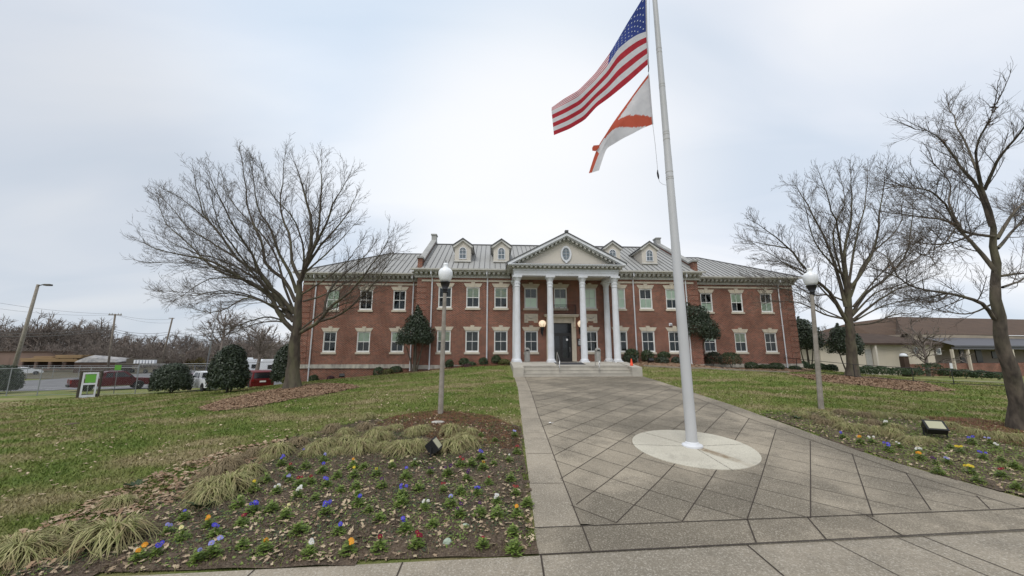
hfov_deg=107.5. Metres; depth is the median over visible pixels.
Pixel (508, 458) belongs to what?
pansy plant
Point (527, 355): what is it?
litter bin
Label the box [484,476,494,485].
pansy plant
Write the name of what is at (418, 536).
pansy plant
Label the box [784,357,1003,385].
metal railing
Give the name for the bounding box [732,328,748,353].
window
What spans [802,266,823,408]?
lamp post
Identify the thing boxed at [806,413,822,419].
grass clump
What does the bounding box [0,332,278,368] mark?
woodland undergrowth
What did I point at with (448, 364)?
rounded shrub
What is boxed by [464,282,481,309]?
window
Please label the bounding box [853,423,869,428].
grass clump
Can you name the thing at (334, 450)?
grass clump
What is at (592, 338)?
window
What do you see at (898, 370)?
hedge shrub
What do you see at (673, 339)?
window
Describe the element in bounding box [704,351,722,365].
rounded shrub
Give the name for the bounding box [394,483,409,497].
pansy plant
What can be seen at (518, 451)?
pansy plant
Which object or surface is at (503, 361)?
rounded shrub
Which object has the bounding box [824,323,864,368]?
evergreen tree
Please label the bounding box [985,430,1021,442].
grass clump
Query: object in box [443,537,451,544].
rock
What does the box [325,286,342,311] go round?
window
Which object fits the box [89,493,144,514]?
grass clump
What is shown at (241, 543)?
pansy plant
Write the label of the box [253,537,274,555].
pansy plant
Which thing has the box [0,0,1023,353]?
sky
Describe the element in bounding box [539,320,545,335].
wall sconce
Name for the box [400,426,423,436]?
grass clump
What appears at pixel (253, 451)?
grass clump
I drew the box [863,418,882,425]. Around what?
grass clump
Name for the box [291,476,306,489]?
pansy plant
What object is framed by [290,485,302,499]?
pansy plant
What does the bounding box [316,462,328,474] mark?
pansy plant
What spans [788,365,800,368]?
rounded shrub
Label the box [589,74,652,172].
state flag
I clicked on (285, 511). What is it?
pansy plant
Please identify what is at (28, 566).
fallen leaves
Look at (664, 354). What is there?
rounded shrub
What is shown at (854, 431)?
weeds
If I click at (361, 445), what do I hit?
grass clump
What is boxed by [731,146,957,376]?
bare tree
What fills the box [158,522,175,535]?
pansy plant
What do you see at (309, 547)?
pansy plant
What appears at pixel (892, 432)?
grass clump
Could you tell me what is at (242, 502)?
pansy plant
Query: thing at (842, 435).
pansy plant
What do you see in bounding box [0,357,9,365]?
door
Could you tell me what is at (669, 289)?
window
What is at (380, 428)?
grass clump
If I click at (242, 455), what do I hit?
grass clump
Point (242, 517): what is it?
pansy plant
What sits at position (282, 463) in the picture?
pansy plant
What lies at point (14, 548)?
grass clump
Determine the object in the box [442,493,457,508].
pansy plant
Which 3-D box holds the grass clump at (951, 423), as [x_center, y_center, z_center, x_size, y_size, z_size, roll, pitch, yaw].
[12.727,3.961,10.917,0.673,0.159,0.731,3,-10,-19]
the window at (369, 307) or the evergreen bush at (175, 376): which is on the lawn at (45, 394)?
the evergreen bush at (175, 376)
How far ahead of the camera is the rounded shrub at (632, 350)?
30.77 m
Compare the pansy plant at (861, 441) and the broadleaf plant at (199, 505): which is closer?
the broadleaf plant at (199, 505)
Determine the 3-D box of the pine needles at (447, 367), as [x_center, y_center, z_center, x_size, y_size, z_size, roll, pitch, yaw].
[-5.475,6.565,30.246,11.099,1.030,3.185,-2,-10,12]
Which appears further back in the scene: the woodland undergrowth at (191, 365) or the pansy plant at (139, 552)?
the woodland undergrowth at (191, 365)
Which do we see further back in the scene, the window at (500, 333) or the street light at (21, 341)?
the street light at (21, 341)
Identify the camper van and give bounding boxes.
[247,358,256,369]
[259,359,273,369]
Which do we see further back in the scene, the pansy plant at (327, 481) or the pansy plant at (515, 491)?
the pansy plant at (327, 481)
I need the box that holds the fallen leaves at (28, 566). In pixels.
[7,437,287,571]
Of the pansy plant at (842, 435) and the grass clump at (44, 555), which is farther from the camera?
the pansy plant at (842, 435)
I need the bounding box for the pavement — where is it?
[137,532,1023,575]
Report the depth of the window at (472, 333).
31.51 m
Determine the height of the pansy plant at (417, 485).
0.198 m
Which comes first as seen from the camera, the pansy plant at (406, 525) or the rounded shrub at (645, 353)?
the pansy plant at (406, 525)
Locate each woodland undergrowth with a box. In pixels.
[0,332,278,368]
[185,357,210,369]
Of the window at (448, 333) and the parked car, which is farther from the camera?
the parked car
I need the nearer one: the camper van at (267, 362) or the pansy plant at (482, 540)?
the pansy plant at (482, 540)
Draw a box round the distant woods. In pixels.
[0,310,826,369]
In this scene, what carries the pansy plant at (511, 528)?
on the flower bed soil at (341, 561)
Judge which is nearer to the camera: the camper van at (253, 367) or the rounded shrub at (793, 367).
the rounded shrub at (793, 367)
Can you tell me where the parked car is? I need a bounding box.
[18,367,40,374]
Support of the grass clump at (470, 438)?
on the flower bed soil at (341, 561)
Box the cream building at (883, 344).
[800,317,1023,376]
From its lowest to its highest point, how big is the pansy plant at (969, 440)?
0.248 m
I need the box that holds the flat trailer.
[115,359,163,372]
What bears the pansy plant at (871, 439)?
on the flower bed soil at (992, 483)
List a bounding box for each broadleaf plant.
[123,479,148,487]
[186,496,218,507]
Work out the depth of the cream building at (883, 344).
52.57 m
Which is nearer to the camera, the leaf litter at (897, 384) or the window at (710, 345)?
the leaf litter at (897, 384)
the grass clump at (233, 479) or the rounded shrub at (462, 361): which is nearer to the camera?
the grass clump at (233, 479)
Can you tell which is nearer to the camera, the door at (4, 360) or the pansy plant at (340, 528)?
the pansy plant at (340, 528)
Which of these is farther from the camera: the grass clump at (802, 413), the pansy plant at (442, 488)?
the grass clump at (802, 413)
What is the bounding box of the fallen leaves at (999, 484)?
[771,411,1023,493]
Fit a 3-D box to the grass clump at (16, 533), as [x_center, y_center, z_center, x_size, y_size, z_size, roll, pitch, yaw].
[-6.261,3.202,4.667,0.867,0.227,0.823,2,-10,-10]
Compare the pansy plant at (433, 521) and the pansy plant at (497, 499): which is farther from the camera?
the pansy plant at (497, 499)
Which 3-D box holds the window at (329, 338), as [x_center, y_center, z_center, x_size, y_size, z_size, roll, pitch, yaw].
[-15.745,4.553,32.679,1.570,2.374,0.725,1,-10,-3]
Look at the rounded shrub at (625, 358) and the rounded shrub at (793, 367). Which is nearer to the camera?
the rounded shrub at (625, 358)
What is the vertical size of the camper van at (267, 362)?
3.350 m
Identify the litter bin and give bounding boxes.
[524,348,529,361]
[595,348,600,361]
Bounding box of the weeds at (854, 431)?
[760,410,1023,493]
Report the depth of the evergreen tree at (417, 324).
29.73 m
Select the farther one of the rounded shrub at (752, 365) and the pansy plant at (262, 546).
the rounded shrub at (752, 365)
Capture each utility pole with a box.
[106,313,121,370]
[159,318,174,367]
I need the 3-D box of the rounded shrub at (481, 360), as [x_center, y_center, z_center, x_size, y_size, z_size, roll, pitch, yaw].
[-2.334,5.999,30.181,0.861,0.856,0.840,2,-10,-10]
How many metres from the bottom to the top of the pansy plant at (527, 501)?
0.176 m
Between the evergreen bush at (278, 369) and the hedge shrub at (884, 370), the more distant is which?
the hedge shrub at (884, 370)
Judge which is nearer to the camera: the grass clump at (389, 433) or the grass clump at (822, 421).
the grass clump at (389, 433)
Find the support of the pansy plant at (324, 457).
on the flower bed soil at (341, 561)
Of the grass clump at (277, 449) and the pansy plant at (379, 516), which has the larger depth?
the grass clump at (277, 449)
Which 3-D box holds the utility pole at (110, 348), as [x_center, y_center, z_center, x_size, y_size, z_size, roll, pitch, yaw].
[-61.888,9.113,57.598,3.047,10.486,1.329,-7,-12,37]
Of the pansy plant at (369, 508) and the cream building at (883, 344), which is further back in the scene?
the cream building at (883, 344)
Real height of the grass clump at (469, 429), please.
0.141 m
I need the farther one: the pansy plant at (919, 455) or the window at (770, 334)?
the window at (770, 334)
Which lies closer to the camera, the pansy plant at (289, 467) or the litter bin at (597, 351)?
the pansy plant at (289, 467)
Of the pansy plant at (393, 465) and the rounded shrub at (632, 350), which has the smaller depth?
the pansy plant at (393, 465)
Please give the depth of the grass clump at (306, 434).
9.80 m
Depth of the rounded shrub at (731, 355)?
32.58 m
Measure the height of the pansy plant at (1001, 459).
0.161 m
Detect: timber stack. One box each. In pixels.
[19,358,81,368]
[33,356,64,357]
[55,355,92,358]
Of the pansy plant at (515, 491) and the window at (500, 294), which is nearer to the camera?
the pansy plant at (515, 491)
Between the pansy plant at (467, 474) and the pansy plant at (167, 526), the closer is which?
the pansy plant at (167, 526)
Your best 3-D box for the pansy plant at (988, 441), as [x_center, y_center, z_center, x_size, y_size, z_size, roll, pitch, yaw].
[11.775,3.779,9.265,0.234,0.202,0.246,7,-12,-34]
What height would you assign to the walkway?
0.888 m
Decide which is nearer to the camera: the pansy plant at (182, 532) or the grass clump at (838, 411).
the pansy plant at (182, 532)
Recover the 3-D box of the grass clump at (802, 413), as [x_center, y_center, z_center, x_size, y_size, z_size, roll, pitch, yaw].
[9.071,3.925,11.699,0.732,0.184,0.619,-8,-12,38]
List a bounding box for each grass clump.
[0,529,55,558]
[0,530,69,572]
[1,535,78,569]
[37,519,93,541]
[44,510,166,568]
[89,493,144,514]
[172,476,237,501]
[178,482,238,510]
[184,464,236,481]
[189,468,265,501]
[216,455,247,469]
[224,453,254,462]
[231,462,267,477]
[243,446,266,458]
[251,441,297,459]
[256,453,277,463]
[286,436,312,447]
[296,441,330,457]
[301,431,319,438]
[304,436,342,449]
[320,422,343,433]
[323,446,350,455]
[332,426,358,438]
[332,434,358,447]
[339,437,378,456]
[352,422,377,430]
[358,429,388,445]
[359,411,378,419]
[368,426,387,431]
[370,440,394,452]
[378,431,396,441]
[381,439,421,457]
[383,423,403,431]
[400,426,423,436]
[407,424,438,433]
[407,438,428,452]
[437,423,463,437]
[438,436,474,453]
[450,434,482,450]
[451,432,471,437]
[461,427,478,434]
[793,411,811,418]
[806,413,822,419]
[813,418,834,425]
[816,411,837,416]
[821,415,848,425]
[830,409,851,414]
[832,422,863,432]
[844,409,860,414]
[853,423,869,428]
[854,411,876,418]
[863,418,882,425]
[864,425,888,434]
[867,410,885,417]
[877,426,909,437]
[881,412,903,417]
[882,423,911,430]
[893,413,917,419]
[895,435,929,445]
[909,415,930,420]
[914,435,939,443]
[943,421,962,428]
[952,426,982,436]
[971,428,995,438]
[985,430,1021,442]
[1004,432,1023,441]
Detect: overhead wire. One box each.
[2,303,167,319]
[7,328,255,338]
[7,330,284,342]
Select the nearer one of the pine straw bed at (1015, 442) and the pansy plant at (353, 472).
the pansy plant at (353, 472)
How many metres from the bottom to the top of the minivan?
1.750 m
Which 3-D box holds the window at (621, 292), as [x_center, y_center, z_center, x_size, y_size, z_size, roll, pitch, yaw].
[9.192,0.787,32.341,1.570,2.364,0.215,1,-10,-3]
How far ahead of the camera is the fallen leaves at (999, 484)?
8.66 m
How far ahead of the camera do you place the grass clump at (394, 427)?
10.10 m
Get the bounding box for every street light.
[12,284,52,365]
[205,308,222,370]
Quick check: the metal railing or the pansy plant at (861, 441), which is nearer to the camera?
the pansy plant at (861, 441)
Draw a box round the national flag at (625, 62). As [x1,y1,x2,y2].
[552,0,648,134]
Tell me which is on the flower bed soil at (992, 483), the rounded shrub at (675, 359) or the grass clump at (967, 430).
the grass clump at (967, 430)
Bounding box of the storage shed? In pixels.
[0,351,77,369]
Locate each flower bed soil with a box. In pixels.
[0,418,538,575]
[763,411,1023,495]
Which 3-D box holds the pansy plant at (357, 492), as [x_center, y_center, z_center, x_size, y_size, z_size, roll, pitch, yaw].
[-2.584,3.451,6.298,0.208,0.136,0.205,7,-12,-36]
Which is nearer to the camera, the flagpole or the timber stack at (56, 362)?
the flagpole
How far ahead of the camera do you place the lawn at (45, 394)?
12.63 m
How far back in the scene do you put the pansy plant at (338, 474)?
7.10 m
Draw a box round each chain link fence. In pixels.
[0,367,138,395]
[22,365,204,377]
[134,362,277,393]
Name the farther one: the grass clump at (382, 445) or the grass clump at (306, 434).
the grass clump at (306, 434)
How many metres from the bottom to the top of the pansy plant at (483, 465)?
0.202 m
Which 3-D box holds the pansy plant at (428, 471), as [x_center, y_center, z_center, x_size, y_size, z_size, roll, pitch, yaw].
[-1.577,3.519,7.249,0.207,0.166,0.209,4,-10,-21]
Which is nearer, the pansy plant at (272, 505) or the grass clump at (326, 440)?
the pansy plant at (272, 505)
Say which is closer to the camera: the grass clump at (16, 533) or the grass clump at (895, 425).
the grass clump at (16, 533)
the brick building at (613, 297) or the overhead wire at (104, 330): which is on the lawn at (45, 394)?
the brick building at (613, 297)
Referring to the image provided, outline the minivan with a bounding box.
[241,370,273,387]
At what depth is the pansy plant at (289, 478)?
6.98 m
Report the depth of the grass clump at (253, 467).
7.36 m
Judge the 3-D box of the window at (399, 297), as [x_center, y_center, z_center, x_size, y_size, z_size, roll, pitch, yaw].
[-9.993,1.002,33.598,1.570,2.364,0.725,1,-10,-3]
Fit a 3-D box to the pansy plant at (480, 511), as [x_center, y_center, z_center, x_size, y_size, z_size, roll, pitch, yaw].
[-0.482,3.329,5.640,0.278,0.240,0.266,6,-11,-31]
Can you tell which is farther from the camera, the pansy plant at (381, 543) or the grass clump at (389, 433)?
the grass clump at (389, 433)
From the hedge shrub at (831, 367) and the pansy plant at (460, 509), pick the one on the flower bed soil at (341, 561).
the pansy plant at (460, 509)
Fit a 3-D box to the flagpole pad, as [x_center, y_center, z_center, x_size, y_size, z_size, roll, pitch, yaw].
[4.276,3.759,8.850,2.812,0.256,2.774,1,-10,-3]
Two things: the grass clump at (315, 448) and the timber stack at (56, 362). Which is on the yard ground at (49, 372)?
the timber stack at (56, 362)
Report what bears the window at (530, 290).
in the brick building at (613, 297)
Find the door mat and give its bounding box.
[554,362,585,364]
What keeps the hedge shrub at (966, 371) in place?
on the lawn at (45, 394)
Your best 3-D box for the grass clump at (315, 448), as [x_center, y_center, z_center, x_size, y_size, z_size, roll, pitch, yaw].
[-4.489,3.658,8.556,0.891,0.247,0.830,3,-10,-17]
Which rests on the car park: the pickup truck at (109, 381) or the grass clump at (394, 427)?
the pickup truck at (109, 381)
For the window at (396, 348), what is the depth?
32.81 m
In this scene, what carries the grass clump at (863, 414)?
on the flower bed soil at (992, 483)
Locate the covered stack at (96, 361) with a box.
[73,355,131,372]
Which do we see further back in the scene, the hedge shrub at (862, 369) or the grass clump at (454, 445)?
the hedge shrub at (862, 369)
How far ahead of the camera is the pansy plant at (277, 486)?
6.47 m
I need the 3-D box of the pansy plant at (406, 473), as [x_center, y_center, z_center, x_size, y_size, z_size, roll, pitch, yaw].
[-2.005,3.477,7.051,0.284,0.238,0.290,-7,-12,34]
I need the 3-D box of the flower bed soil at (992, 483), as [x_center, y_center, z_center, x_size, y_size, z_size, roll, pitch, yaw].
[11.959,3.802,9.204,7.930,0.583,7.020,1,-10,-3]
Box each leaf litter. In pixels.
[198,383,359,411]
[628,361,813,371]
[785,373,953,390]
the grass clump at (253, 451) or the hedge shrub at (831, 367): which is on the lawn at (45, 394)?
the hedge shrub at (831, 367)
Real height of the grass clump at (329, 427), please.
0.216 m
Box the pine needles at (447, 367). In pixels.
[391,363,506,373]
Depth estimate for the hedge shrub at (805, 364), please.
36.59 m
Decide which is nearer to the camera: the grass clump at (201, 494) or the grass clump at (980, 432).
the grass clump at (201, 494)
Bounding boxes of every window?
[321,326,338,353]
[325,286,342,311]
[355,326,372,353]
[358,285,374,311]
[389,327,403,353]
[391,285,408,311]
[435,327,452,353]
[436,283,454,309]
[463,325,480,353]
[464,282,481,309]
[492,282,509,309]
[492,325,509,353]
[522,282,539,309]
[522,325,539,353]
[553,283,568,309]
[585,283,597,310]
[587,326,599,353]
[610,283,626,310]
[611,326,628,353]
[636,284,653,310]
[639,326,656,353]
[663,284,675,310]
[665,326,678,353]
[698,288,714,313]
[704,338,716,353]
[728,289,744,313]
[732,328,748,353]
[757,289,774,313]
[762,328,779,353]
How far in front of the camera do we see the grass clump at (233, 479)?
6.52 m
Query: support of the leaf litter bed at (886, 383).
on the lawn at (45, 394)
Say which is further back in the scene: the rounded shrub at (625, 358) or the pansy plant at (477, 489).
the rounded shrub at (625, 358)
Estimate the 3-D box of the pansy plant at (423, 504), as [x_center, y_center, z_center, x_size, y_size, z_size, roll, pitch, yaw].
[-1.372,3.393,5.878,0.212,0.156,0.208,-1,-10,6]
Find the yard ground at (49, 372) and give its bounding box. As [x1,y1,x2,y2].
[22,365,204,378]
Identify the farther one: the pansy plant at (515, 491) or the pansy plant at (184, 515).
the pansy plant at (515, 491)
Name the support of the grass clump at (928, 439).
on the flower bed soil at (992, 483)
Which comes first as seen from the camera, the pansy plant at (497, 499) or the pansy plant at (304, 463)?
the pansy plant at (497, 499)
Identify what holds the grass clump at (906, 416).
on the flower bed soil at (992, 483)
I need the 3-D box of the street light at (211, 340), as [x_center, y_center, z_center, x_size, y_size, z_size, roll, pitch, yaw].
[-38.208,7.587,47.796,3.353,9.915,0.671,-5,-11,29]
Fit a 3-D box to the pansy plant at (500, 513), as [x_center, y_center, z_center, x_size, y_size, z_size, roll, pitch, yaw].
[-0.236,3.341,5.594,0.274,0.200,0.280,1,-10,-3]
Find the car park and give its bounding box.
[0,370,281,390]
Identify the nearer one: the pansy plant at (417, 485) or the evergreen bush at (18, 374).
the pansy plant at (417, 485)
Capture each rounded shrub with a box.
[308,374,319,380]
[373,366,383,375]
[382,368,393,374]
[390,366,402,373]
[445,359,453,367]
[458,358,468,364]
[466,361,476,365]
[478,357,487,364]
[491,355,500,363]
[498,358,510,364]
[621,354,637,362]
[624,348,639,358]
[641,349,654,361]
[654,357,669,362]
[657,351,670,357]
[671,356,679,362]
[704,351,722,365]
[717,352,742,367]
[744,362,758,368]
[759,364,770,368]
[769,362,784,369]
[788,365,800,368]
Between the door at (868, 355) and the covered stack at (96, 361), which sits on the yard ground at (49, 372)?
the covered stack at (96, 361)
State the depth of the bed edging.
27.90 m
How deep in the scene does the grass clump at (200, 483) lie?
6.42 m
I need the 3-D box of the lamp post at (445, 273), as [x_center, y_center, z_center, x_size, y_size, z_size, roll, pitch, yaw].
[-2.203,1.546,12.102,0.470,5.055,0.470,1,-10,-3]
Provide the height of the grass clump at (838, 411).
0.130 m
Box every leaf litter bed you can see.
[788,373,956,390]
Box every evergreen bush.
[0,364,26,391]
[147,362,194,392]
[204,344,250,392]
[269,343,288,383]
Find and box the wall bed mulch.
[633,361,812,372]
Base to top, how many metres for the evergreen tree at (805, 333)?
6.065 m
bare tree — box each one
[119,132,413,388]
[194,300,246,350]
[227,320,290,369]
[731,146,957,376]
[844,58,1023,429]
[890,317,973,375]
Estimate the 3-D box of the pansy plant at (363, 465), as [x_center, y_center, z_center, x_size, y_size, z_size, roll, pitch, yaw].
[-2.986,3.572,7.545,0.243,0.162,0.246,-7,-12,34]
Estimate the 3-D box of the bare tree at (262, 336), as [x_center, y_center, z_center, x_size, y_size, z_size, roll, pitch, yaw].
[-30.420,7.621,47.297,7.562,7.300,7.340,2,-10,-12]
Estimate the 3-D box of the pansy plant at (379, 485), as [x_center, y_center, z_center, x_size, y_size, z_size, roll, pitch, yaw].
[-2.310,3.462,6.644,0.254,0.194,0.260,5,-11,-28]
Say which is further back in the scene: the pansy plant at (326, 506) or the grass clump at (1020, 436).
the grass clump at (1020, 436)
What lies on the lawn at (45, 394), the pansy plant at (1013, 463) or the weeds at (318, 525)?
the weeds at (318, 525)
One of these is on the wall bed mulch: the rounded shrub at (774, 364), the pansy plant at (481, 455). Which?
the rounded shrub at (774, 364)
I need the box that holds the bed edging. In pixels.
[643,365,788,372]
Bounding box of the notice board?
[113,365,121,392]
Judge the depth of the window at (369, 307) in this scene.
33.38 m
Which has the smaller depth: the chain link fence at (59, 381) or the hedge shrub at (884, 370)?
the chain link fence at (59, 381)
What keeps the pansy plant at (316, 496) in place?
on the flower bed soil at (341, 561)
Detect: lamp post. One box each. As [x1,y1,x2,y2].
[438,262,452,413]
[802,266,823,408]
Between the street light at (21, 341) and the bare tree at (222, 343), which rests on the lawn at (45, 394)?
the bare tree at (222, 343)
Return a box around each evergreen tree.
[395,305,435,371]
[675,302,720,348]
[796,316,826,367]
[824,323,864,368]
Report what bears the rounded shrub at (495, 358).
on the wall bed mulch
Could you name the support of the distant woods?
on the lawn at (45, 394)
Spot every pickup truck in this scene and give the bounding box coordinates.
[65,371,149,391]
[188,371,225,391]
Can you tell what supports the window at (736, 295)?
in the brick building at (613, 297)
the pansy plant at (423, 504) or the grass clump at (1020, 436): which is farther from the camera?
the grass clump at (1020, 436)
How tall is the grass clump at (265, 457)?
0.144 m
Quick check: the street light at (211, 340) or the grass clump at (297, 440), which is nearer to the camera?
the grass clump at (297, 440)
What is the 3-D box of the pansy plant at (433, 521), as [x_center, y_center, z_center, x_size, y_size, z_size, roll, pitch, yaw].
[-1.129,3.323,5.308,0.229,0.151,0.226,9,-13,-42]
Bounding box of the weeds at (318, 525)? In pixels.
[1,417,526,575]
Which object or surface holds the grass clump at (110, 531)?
on the flower bed soil at (341, 561)
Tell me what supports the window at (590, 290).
in the brick building at (613, 297)
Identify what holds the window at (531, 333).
in the brick building at (613, 297)
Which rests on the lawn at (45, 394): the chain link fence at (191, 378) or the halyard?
the chain link fence at (191, 378)
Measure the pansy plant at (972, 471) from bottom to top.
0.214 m
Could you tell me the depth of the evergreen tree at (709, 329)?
31.80 m
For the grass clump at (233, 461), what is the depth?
7.74 m
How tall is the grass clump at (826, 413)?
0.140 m
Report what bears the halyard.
hanging from the flagpole
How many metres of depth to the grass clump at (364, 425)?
10.33 m
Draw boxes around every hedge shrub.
[801,361,811,367]
[810,363,827,369]
[827,364,838,371]
[859,366,865,373]
[860,365,878,374]
[876,366,892,375]
[889,367,911,375]
[904,367,924,375]
[915,362,945,376]
[937,368,962,377]
[953,369,979,378]
[968,370,995,378]
[985,372,1002,379]
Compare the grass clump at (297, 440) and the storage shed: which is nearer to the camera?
the grass clump at (297, 440)
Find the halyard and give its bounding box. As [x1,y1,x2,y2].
[646,0,664,184]
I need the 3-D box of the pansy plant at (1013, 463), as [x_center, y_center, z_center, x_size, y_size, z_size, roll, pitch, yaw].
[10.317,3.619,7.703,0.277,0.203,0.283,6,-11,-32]
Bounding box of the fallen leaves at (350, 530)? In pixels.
[0,370,1023,572]
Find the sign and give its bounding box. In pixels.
[76,370,103,397]
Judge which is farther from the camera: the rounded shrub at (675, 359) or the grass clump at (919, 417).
the rounded shrub at (675, 359)
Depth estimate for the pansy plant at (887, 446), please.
8.67 m
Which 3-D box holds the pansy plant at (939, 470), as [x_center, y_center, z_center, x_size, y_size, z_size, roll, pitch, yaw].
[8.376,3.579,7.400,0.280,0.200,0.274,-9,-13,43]
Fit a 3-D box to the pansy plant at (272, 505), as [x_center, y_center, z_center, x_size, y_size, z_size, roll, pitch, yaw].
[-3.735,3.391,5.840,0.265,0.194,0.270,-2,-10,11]
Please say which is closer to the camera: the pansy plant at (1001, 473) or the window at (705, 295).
the pansy plant at (1001, 473)
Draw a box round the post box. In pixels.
[899,353,911,376]
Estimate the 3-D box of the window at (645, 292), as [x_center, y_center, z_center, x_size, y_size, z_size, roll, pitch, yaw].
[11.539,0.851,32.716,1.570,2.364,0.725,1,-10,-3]
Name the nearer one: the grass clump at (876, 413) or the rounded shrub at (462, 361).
the grass clump at (876, 413)
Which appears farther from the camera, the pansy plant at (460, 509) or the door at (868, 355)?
the door at (868, 355)
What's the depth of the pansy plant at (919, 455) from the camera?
8.17 m
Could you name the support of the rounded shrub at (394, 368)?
on the wall bed mulch
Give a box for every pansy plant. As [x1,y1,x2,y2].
[127,542,149,565]
[144,540,165,558]
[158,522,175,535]
[172,525,192,541]
[175,509,192,522]
[185,548,209,566]
[198,515,215,529]
[200,535,223,559]
[206,522,224,539]
[228,495,246,509]
[232,513,249,527]
[234,536,252,550]
[242,500,261,514]
[245,479,261,492]
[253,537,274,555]
[258,472,273,483]
[262,499,279,513]
[269,483,282,495]
[276,454,287,466]
[276,503,294,521]
[284,462,294,471]
[285,474,295,482]
[287,520,308,537]
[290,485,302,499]
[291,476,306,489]
[298,459,311,469]
[299,538,318,559]
[304,474,316,485]
[309,491,320,500]
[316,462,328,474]
[316,499,333,516]
[318,453,328,461]
[321,476,333,488]
[331,469,342,479]
[331,521,346,536]
[333,484,345,493]
[336,537,357,557]
[346,458,358,468]
[346,466,359,478]
[348,480,363,491]
[350,494,366,507]
[351,489,362,496]
[358,462,369,469]
[362,504,373,513]
[370,467,381,476]
[370,534,389,554]
[372,511,387,524]
[375,477,386,488]
[388,460,396,468]
[393,494,409,507]
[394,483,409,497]
[395,516,413,534]
[399,466,412,479]
[407,530,425,548]
[410,458,419,466]
[411,480,424,492]
[419,499,430,510]
[425,517,439,528]
[426,467,434,473]
[438,482,448,492]
[441,464,455,476]
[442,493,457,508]
[453,502,465,518]
[454,485,466,494]
[455,456,465,466]
[461,469,472,482]
[465,457,476,467]
[472,501,486,517]
[473,486,483,496]
[474,536,489,550]
[475,449,486,460]
[477,460,488,470]
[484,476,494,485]
[489,504,504,520]
[491,493,501,505]
[504,472,516,481]
[504,522,520,537]
[504,537,525,556]
[506,454,512,462]
[510,484,520,496]
[510,504,524,517]
[513,445,521,454]
[520,496,534,508]
[839,431,849,439]
[855,435,867,444]
[867,436,877,443]
[881,441,896,452]
[914,451,927,459]
[929,465,946,474]
[930,456,943,465]
[942,456,952,464]
[953,445,967,453]
[962,464,977,474]
[965,435,980,444]
[970,473,988,483]
[977,450,988,459]
[983,437,992,443]
[992,467,1010,477]
[994,455,1007,462]
[1006,459,1022,469]
[1007,481,1023,490]
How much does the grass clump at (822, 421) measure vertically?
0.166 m
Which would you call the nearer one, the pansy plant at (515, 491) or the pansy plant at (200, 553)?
the pansy plant at (200, 553)
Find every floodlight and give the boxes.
[425,436,442,457]
[921,419,949,438]
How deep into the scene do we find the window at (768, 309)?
35.14 m
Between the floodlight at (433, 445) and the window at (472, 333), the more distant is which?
the window at (472, 333)
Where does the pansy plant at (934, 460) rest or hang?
on the flower bed soil at (992, 483)
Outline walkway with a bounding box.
[514,376,1023,554]
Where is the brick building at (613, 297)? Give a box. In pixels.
[293,230,802,381]
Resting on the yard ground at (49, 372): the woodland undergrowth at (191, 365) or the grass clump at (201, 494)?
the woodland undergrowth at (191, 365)
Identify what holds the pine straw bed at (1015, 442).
on the flower bed soil at (992, 483)
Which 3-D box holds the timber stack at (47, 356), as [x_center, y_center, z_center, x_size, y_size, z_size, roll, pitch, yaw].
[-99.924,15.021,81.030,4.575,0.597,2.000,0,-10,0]
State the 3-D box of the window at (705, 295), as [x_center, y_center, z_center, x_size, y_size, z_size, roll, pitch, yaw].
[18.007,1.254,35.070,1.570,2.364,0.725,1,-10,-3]
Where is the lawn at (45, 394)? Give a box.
[0,354,1023,575]
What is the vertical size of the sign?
2.162 m
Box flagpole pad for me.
[632,430,761,469]
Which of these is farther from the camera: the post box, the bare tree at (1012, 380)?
the post box
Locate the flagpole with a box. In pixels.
[652,0,702,448]
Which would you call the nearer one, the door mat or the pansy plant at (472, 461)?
the pansy plant at (472, 461)
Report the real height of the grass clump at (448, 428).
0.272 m
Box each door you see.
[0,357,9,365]
[554,323,571,361]
[865,350,874,374]

